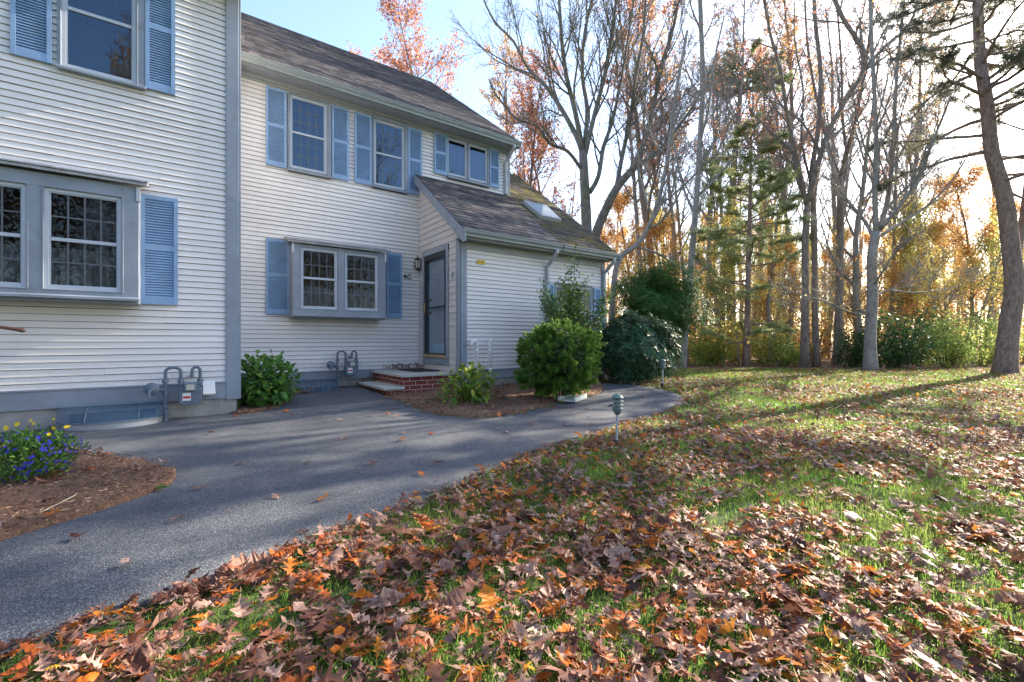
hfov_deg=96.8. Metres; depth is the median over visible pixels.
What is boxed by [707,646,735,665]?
oak leaf
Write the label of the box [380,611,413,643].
oak leaf
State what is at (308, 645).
oak leaf
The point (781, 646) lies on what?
oak leaf
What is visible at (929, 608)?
oak leaf
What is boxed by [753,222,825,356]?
maple tree
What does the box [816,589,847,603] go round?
oak leaf
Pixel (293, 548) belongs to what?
oak leaf
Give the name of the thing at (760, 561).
oak leaf
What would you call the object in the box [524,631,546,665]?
oak leaf
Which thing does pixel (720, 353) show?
understory shrub
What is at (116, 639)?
oak leaf
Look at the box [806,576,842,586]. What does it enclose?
oak leaf
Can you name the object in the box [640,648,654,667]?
oak leaf
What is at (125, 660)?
oak leaf
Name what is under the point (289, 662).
oak leaf
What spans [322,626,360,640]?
oak leaf
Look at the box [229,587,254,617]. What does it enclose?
oak leaf
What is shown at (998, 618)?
oak leaf
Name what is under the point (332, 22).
sky
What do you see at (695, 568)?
oak leaf
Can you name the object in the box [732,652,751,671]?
oak leaf
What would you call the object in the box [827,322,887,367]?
understory shrub
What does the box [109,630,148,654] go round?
oak leaf
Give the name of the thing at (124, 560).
oak leaf
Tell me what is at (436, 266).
inner door
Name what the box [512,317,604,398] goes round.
arborvitae shrub
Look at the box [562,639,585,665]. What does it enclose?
oak leaf
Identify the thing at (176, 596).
oak leaf
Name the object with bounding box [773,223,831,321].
beech tree
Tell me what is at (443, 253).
storm door
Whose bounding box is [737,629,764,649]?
oak leaf
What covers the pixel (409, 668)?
oak leaf
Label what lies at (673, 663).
oak leaf
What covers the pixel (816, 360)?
oak tree
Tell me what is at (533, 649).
oak leaf
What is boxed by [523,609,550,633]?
oak leaf
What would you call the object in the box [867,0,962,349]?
oak tree
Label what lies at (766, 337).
understory shrub
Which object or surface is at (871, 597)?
oak leaf
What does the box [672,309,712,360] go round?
understory shrub
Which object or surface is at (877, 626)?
oak leaf
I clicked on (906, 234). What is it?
beech tree
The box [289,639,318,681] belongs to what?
oak leaf
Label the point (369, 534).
oak leaf
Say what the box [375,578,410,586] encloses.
oak leaf
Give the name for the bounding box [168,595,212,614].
oak leaf
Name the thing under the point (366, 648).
oak leaf
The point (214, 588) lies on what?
oak leaf
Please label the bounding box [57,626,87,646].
oak leaf
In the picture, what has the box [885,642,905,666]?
oak leaf
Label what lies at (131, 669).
oak leaf
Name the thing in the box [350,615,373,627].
oak leaf
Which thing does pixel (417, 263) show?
wall lantern
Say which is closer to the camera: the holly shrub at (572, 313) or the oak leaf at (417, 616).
the oak leaf at (417, 616)
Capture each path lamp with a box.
[611,393,623,445]
[659,359,665,387]
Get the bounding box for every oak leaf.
[0,623,54,652]
[0,645,48,676]
[11,643,54,674]
[33,651,60,680]
[55,613,92,630]
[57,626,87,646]
[63,661,86,675]
[68,532,85,537]
[71,655,120,672]
[84,642,126,674]
[90,596,138,617]
[102,650,125,664]
[108,620,128,641]
[108,658,181,675]
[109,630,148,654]
[110,634,124,645]
[112,640,187,673]
[112,643,145,663]
[114,635,148,669]
[118,557,130,563]
[120,657,147,676]
[126,648,149,681]
[141,629,170,658]
[142,596,195,636]
[157,592,197,603]
[164,579,204,610]
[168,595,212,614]
[184,565,215,602]
[189,644,237,677]
[199,555,236,594]
[202,667,232,681]
[204,584,230,599]
[215,576,229,585]
[216,617,243,652]
[219,575,238,579]
[229,579,251,587]
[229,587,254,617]
[230,550,282,572]
[241,642,273,658]
[254,648,274,668]
[258,626,298,641]
[263,553,280,571]
[264,662,283,677]
[269,545,304,559]
[271,568,295,593]
[281,616,308,628]
[282,640,329,662]
[283,638,295,671]
[285,651,325,676]
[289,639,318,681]
[293,601,332,615]
[293,620,308,646]
[298,608,321,632]
[303,599,342,634]
[316,530,336,548]
[317,616,344,633]
[319,651,351,662]
[321,560,356,584]
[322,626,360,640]
[332,536,361,548]
[334,628,355,645]
[337,556,358,563]
[341,605,370,629]
[346,657,370,681]
[348,588,373,597]
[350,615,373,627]
[351,645,370,656]
[354,586,413,613]
[359,563,385,578]
[361,523,381,549]
[365,533,387,552]
[367,588,407,613]
[369,610,388,629]
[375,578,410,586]
[376,521,397,532]
[378,621,402,653]
[379,614,411,639]
[379,632,421,658]
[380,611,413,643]
[381,661,401,681]
[387,549,411,575]
[389,631,429,649]
[400,657,423,681]
[408,614,448,622]
[412,653,426,667]
[423,580,441,600]
[423,586,466,615]
[430,554,446,574]
[443,651,471,663]
[448,663,480,680]
[452,614,483,637]
[456,535,470,558]
[458,663,490,677]
[475,525,488,529]
[477,584,501,622]
[487,625,526,649]
[487,626,506,645]
[488,632,533,654]
[488,669,507,681]
[497,520,517,536]
[512,565,536,579]
[519,555,538,567]
[519,596,558,616]
[522,592,548,604]
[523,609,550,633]
[523,640,545,662]
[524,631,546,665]
[527,523,558,532]
[534,626,554,641]
[549,592,579,613]
[554,620,583,678]
[554,645,583,669]
[561,660,589,681]
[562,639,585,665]
[565,529,582,540]
[567,658,611,674]
[571,577,602,591]
[572,537,591,554]
[578,545,597,558]
[581,533,594,551]
[582,657,596,670]
[584,629,606,680]
[585,553,602,561]
[592,640,622,664]
[593,611,621,639]
[594,638,617,658]
[595,540,610,551]
[603,543,632,557]
[608,541,645,552]
[617,523,635,542]
[619,645,658,681]
[622,608,640,630]
[624,572,645,581]
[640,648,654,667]
[640,652,661,663]
[644,592,673,607]
[649,635,675,655]
[654,606,676,628]
[659,650,699,677]
[661,510,671,533]
[665,638,678,652]
[668,636,682,652]
[670,552,709,579]
[672,617,703,625]
[673,605,715,630]
[674,533,703,543]
[675,636,708,663]
[692,579,722,600]
[696,583,729,600]
[703,577,724,612]
[706,632,737,647]
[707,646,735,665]
[713,610,757,633]
[713,658,734,670]
[721,545,746,558]
[728,592,757,614]
[728,641,749,655]
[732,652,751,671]
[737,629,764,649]
[740,522,765,539]
[741,633,767,646]
[742,539,762,549]
[747,555,782,573]
[754,616,779,644]
[755,655,788,665]
[756,593,799,607]
[758,591,780,611]
[760,612,805,647]
[760,664,788,679]
[764,612,796,622]
[771,638,791,650]
[774,585,802,606]
[774,635,797,660]
[776,672,797,679]
[777,603,818,617]
[777,640,808,670]
[779,618,819,630]
[779,622,810,640]
[785,612,810,624]
[797,586,826,616]
[801,650,822,681]
[805,572,845,589]
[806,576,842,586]
[806,631,825,636]
[814,656,839,662]
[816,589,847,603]
[817,596,846,610]
[817,651,839,678]
[819,529,838,543]
[819,657,848,676]
[823,624,858,658]
[825,609,866,632]
[827,564,852,595]
[827,599,841,620]
[836,610,875,638]
[839,610,876,620]
[840,579,871,594]
[860,604,888,632]
[862,625,899,642]
[869,594,900,619]
[869,654,895,671]
[870,597,910,604]
[873,667,900,672]
[879,584,912,598]
[880,659,928,681]
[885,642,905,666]
[887,559,940,577]
[887,581,913,590]
[897,632,926,658]
[906,551,926,566]
[912,612,948,634]
[920,604,969,616]
[922,659,969,680]
[933,618,966,635]
[933,643,963,669]
[949,626,986,640]
[962,642,996,648]
[967,530,1002,539]
[983,531,1014,541]
[987,556,1023,591]
[987,613,1020,632]
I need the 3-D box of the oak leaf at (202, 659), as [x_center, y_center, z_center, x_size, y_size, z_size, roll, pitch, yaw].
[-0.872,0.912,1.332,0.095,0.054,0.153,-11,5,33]
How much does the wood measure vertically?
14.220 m
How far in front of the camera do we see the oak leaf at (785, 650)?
1.33 m
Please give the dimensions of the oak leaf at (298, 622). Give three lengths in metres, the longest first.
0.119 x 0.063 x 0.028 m
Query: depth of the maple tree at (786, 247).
18.27 m
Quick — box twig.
[39,492,77,512]
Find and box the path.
[0,383,683,662]
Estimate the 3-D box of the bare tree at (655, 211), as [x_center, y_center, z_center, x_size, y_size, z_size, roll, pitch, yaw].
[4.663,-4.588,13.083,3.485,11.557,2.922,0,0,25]
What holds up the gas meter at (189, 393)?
attached to the townhouse at (120, 200)
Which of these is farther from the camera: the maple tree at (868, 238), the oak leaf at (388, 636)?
the maple tree at (868, 238)
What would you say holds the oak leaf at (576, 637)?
on the ground at (826, 363)
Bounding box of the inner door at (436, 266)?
[429,257,443,352]
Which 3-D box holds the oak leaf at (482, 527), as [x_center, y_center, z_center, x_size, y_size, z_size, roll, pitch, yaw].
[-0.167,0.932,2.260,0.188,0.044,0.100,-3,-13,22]
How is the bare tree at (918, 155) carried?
on the ground at (826, 363)
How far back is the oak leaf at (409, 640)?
1.38 m
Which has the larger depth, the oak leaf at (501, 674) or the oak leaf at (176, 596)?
the oak leaf at (176, 596)
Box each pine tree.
[687,110,820,366]
[699,36,796,351]
[859,0,1023,374]
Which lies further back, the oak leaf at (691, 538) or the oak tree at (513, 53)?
the oak tree at (513, 53)
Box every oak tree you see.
[346,40,369,58]
[371,0,473,103]
[477,34,532,175]
[494,44,579,214]
[515,86,580,220]
[594,0,708,267]
[620,0,696,268]
[623,0,777,367]
[720,17,826,355]
[730,0,970,367]
[737,0,879,366]
[748,0,835,355]
[773,0,910,364]
[850,138,923,281]
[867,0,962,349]
[944,197,976,341]
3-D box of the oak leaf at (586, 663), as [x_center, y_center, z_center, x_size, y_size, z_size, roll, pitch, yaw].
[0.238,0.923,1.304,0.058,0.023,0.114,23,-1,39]
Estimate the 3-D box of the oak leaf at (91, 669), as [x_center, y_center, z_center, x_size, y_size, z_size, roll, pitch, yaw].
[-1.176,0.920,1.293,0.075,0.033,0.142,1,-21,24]
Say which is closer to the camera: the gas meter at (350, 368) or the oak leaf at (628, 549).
the oak leaf at (628, 549)
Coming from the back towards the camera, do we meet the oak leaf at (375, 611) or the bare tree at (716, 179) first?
the bare tree at (716, 179)
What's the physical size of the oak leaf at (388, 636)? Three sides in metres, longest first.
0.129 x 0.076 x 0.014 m
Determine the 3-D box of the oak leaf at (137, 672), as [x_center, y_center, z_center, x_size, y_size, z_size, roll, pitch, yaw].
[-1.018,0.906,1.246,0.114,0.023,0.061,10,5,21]
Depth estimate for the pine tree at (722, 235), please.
15.03 m
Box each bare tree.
[595,14,675,293]
[609,0,742,350]
[623,58,715,291]
[644,102,706,290]
[670,53,745,328]
[678,48,759,361]
[681,102,734,353]
[686,0,795,359]
[701,121,757,348]
[721,43,805,356]
[741,42,828,352]
[741,109,821,361]
[788,59,865,275]
[795,0,876,356]
[810,65,905,353]
[816,26,934,346]
[851,71,932,344]
[869,88,954,331]
[879,96,934,222]
[885,117,964,357]
[918,149,977,339]
[954,111,1023,358]
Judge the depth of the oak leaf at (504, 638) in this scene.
1.39 m
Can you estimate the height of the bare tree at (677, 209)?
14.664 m
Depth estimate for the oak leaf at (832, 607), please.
1.53 m
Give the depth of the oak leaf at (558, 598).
1.64 m
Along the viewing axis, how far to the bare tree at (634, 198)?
21.95 m
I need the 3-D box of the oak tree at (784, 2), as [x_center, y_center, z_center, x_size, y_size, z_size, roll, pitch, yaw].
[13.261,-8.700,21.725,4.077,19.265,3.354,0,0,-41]
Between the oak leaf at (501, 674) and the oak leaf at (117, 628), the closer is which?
the oak leaf at (501, 674)
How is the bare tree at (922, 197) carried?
on the ground at (826, 363)
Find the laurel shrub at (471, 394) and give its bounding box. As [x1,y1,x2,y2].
[436,361,500,404]
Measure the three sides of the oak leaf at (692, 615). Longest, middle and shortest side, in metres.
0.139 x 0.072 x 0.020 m
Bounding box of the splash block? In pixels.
[558,394,586,401]
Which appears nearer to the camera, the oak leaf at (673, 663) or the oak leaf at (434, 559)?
the oak leaf at (673, 663)
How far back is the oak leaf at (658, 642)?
1.34 m
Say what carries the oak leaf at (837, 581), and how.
on the oak leaf
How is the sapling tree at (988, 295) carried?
on the ground at (826, 363)
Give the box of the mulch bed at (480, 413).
[392,378,602,417]
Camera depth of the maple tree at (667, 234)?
27.95 m
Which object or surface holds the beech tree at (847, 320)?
on the ground at (826, 363)
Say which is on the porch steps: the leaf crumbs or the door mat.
the door mat
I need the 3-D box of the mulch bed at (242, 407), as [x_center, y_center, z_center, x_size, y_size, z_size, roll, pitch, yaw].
[-3.795,0.904,6.746,0.825,0.130,1.845,0,0,-36]
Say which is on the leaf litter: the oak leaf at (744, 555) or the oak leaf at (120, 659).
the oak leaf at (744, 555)
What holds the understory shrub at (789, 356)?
on the ground at (826, 363)
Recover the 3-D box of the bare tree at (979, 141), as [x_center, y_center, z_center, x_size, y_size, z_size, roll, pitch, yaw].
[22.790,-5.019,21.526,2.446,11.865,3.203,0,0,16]
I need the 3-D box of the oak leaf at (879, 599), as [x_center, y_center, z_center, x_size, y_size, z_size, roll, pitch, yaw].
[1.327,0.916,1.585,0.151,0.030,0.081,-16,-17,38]
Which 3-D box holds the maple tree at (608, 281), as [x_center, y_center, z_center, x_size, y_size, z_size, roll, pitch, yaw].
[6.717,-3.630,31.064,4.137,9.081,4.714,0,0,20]
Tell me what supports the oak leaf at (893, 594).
on the ground at (826, 363)
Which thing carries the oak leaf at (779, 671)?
on the leaf litter
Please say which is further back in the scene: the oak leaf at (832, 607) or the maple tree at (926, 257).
the maple tree at (926, 257)
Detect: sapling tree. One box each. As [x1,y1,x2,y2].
[667,218,714,365]
[686,201,740,362]
[768,230,810,365]
[809,216,862,331]
[908,215,962,362]
[966,198,1023,363]
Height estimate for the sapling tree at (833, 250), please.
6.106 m
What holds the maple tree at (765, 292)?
on the ground at (826, 363)
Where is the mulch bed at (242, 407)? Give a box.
[228,396,285,413]
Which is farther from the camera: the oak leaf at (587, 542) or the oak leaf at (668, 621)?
the oak leaf at (587, 542)
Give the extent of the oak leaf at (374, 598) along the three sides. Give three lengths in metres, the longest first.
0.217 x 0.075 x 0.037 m
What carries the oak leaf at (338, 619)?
on the ground at (826, 363)
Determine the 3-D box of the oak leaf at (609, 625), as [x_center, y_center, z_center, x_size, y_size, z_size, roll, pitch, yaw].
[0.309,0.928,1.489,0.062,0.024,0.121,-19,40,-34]
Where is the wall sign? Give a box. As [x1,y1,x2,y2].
[477,260,484,264]
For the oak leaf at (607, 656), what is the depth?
1.32 m
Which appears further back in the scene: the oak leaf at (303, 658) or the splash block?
the splash block
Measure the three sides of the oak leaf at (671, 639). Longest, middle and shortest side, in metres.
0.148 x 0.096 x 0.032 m
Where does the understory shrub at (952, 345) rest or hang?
on the ground at (826, 363)
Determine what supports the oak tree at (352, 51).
on the ground at (826, 363)
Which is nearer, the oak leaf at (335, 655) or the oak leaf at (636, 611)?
the oak leaf at (335, 655)
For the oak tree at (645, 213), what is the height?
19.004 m
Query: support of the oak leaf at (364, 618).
on the leaf litter
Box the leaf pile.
[383,362,429,369]
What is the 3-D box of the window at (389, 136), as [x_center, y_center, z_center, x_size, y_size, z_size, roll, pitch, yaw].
[-2.430,-3.666,9.015,0.752,1.410,0.237,0,0,-36]
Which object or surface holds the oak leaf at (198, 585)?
on the leaf litter
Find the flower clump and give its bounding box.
[0,418,90,484]
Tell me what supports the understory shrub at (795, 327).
on the ground at (826, 363)
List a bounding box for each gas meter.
[143,366,203,420]
[326,350,357,387]
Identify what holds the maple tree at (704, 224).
on the ground at (826, 363)
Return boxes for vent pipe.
[470,339,478,380]
[488,338,493,385]
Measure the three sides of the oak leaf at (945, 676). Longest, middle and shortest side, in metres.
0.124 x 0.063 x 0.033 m
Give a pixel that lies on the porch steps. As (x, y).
(389, 381)
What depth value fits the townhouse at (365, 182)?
8.55 m
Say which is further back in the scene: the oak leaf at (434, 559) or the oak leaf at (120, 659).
the oak leaf at (434, 559)
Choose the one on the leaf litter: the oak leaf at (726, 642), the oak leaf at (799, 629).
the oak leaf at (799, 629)
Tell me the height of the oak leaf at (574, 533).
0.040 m
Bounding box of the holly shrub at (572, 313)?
[535,243,614,352]
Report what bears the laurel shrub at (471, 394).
on the mulch bed at (480, 413)
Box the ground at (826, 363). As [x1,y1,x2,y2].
[0,341,1023,681]
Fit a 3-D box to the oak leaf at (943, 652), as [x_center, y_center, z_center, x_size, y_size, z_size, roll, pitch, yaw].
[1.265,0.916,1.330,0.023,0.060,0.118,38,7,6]
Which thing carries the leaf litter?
on the ground at (826, 363)
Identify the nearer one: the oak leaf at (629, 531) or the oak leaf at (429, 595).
the oak leaf at (429, 595)
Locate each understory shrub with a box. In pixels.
[667,294,754,364]
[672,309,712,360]
[674,335,741,365]
[688,304,736,356]
[718,316,766,361]
[735,305,799,364]
[750,331,813,366]
[759,303,827,357]
[775,300,855,361]
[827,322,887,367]
[842,299,947,368]
[843,314,886,350]
[843,327,917,362]
[877,294,969,363]
[891,312,965,363]
[901,301,992,367]
[914,301,987,354]
[939,304,1023,365]
[966,311,1023,362]
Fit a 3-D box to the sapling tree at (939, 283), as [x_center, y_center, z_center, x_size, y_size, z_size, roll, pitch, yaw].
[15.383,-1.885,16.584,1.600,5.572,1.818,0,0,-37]
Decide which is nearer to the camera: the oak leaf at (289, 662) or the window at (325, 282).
the oak leaf at (289, 662)
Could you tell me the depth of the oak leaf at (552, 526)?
2.24 m
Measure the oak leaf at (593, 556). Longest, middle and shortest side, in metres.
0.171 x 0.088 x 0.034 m
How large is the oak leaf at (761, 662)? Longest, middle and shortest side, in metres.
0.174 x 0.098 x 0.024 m
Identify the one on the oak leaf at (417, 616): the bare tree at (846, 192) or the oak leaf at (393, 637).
the oak leaf at (393, 637)
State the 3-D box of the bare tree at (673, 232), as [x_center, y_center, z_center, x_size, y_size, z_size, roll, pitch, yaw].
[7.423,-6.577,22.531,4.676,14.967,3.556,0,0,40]
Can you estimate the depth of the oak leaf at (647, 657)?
1.32 m
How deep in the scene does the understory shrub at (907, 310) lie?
17.77 m
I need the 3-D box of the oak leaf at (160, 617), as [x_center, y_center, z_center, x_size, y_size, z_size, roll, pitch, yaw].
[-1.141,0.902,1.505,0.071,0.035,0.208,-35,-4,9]
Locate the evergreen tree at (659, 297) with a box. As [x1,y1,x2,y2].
[608,251,719,356]
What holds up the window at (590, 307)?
in the townhouse at (365, 182)
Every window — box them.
[0,166,140,305]
[55,0,145,90]
[287,91,331,178]
[289,243,386,320]
[372,114,409,193]
[447,135,490,187]
[555,284,593,329]
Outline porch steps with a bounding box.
[358,368,455,394]
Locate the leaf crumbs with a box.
[19,386,629,603]
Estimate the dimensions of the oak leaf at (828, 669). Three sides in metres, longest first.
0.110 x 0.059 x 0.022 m
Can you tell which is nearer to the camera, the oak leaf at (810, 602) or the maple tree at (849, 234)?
the oak leaf at (810, 602)
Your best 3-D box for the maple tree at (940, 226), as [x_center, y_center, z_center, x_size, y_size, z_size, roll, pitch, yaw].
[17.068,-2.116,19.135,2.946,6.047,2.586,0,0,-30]
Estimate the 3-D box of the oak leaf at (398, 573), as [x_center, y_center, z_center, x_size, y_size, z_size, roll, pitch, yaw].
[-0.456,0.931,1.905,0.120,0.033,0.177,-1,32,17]
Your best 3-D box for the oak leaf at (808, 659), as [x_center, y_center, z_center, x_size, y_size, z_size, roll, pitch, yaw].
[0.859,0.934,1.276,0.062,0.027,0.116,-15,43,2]
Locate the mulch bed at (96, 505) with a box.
[0,441,175,540]
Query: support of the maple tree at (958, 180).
on the ground at (826, 363)
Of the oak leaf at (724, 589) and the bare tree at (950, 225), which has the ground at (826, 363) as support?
the bare tree at (950, 225)
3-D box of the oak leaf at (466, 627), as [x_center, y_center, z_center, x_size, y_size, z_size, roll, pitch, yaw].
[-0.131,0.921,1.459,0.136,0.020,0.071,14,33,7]
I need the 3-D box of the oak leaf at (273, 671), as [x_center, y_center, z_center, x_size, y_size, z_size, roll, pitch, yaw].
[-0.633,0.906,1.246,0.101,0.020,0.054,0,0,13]
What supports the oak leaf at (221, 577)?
on the ground at (826, 363)
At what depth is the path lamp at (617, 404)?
4.08 m
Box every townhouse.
[0,0,240,431]
[241,12,621,388]
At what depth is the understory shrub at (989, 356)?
15.40 m
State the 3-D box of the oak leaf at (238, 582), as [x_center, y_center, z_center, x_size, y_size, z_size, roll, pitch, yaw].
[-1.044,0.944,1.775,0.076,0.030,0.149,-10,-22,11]
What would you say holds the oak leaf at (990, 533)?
on the leaf litter
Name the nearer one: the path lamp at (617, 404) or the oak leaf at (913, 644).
the oak leaf at (913, 644)
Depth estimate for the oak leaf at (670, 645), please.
1.35 m
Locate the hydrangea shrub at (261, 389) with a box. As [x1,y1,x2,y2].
[238,349,302,407]
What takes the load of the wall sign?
attached to the townhouse at (365, 182)
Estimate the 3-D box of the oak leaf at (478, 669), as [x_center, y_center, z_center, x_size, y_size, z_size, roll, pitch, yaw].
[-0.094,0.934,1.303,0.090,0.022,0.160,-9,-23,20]
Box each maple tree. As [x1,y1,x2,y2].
[446,0,668,232]
[591,0,721,238]
[594,184,669,298]
[601,224,633,315]
[607,182,680,310]
[632,216,703,285]
[640,207,688,277]
[680,211,718,316]
[685,212,744,327]
[694,172,776,352]
[734,216,801,350]
[735,219,786,349]
[745,251,798,318]
[750,237,810,357]
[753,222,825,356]
[818,224,890,359]
[818,249,864,323]
[859,229,899,333]
[861,236,910,322]
[865,189,964,322]
[879,222,950,309]
[881,219,954,337]
[882,192,987,325]
[918,161,1023,355]
[922,229,987,318]
[963,198,1023,317]
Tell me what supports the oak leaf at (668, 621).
on the leaf litter
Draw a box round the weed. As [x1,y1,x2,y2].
[155,484,171,488]
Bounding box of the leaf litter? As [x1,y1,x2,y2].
[0,353,1023,681]
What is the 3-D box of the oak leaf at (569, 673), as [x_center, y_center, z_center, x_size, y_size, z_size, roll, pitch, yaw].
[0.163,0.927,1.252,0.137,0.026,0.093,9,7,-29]
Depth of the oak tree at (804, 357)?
14.13 m
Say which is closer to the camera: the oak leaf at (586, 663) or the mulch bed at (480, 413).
the oak leaf at (586, 663)
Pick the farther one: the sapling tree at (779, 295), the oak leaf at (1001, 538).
the sapling tree at (779, 295)
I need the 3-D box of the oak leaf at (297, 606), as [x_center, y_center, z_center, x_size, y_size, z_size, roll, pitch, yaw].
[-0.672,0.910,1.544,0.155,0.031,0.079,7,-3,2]
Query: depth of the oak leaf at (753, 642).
1.38 m
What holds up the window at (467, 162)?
in the townhouse at (365, 182)
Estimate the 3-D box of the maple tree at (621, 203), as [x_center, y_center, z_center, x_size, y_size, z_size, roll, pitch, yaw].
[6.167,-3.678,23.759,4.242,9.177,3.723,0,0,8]
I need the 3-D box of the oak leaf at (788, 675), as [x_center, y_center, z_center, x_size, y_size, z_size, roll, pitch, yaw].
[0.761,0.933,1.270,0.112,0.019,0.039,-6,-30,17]
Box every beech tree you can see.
[702,240,761,363]
[740,0,989,371]
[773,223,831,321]
[818,246,866,344]
[865,198,955,329]
[940,207,1023,355]
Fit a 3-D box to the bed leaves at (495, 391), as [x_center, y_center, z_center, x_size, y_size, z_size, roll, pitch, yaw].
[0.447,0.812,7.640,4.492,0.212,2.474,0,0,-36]
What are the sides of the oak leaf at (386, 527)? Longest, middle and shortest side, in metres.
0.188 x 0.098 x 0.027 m
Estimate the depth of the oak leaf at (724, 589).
1.64 m
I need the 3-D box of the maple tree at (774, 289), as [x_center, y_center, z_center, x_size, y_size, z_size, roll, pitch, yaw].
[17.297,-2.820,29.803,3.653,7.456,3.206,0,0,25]
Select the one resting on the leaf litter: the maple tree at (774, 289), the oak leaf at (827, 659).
the oak leaf at (827, 659)
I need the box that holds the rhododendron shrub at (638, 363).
[596,307,684,384]
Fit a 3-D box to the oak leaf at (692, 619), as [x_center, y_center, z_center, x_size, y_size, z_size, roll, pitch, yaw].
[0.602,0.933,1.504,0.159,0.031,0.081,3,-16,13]
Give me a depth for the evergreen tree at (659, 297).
11.03 m
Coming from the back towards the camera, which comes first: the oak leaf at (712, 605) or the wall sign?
the wall sign
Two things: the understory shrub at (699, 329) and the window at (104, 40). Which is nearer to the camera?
the window at (104, 40)
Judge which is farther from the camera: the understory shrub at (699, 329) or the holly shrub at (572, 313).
the understory shrub at (699, 329)
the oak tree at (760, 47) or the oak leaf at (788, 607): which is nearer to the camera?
the oak leaf at (788, 607)
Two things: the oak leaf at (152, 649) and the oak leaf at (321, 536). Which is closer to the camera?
the oak leaf at (152, 649)
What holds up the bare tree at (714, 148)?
on the ground at (826, 363)
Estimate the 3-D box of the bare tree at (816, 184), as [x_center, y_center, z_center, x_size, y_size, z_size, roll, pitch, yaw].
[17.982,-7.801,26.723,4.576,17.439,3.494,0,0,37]
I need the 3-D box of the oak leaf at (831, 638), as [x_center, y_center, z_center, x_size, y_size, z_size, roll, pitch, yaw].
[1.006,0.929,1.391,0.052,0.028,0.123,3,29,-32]
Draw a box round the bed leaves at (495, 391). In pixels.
[394,380,600,414]
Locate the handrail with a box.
[0,326,25,332]
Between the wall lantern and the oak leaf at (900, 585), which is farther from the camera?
the wall lantern
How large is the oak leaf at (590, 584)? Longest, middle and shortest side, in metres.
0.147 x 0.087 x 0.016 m
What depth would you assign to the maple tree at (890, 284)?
25.12 m
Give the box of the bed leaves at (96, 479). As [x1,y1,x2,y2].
[0,434,168,526]
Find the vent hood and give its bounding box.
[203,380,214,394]
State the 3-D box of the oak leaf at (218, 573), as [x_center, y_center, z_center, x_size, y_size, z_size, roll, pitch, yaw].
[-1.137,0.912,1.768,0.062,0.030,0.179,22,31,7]
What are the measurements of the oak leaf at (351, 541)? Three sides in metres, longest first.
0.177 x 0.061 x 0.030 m
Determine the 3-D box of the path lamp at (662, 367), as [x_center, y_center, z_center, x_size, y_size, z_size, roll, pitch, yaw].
[2.785,0.617,8.408,0.120,0.583,0.120,0,0,-36]
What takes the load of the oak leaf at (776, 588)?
on the leaf litter
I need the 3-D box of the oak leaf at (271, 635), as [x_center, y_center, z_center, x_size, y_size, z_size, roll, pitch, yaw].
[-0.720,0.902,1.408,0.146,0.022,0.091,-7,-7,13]
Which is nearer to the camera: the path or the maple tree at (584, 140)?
the path
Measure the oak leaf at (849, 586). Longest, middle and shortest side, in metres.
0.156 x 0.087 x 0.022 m
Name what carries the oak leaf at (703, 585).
on the ground at (826, 363)
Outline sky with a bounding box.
[241,0,1023,340]
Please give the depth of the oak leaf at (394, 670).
1.25 m
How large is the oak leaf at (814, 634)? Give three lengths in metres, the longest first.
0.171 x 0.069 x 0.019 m
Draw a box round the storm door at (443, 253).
[422,250,445,354]
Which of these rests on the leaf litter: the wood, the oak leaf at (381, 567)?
the oak leaf at (381, 567)
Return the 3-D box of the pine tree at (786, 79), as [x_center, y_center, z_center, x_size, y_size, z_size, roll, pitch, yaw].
[10.577,-6.098,20.852,3.912,14.573,3.938,0,0,-36]
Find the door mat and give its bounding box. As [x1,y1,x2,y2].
[398,368,439,371]
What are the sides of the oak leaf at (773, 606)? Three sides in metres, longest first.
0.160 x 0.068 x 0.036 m
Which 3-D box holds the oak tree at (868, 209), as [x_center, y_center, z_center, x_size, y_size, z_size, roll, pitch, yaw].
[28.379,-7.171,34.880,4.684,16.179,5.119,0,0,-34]
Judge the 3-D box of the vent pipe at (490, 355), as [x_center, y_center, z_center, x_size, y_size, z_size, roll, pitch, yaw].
[-0.378,0.452,8.216,0.106,1.015,0.068,0,0,11]
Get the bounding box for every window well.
[55,400,163,430]
[289,378,336,393]
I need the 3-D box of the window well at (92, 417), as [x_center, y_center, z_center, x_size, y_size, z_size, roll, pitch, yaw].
[-4.396,0.879,5.000,0.944,0.362,0.436,0,0,-36]
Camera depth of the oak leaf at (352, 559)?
1.89 m
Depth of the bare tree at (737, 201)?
32.72 m
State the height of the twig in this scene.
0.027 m
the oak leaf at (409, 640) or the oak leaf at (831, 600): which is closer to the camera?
the oak leaf at (409, 640)
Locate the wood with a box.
[554,142,1023,352]
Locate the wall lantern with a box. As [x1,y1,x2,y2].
[414,256,420,270]

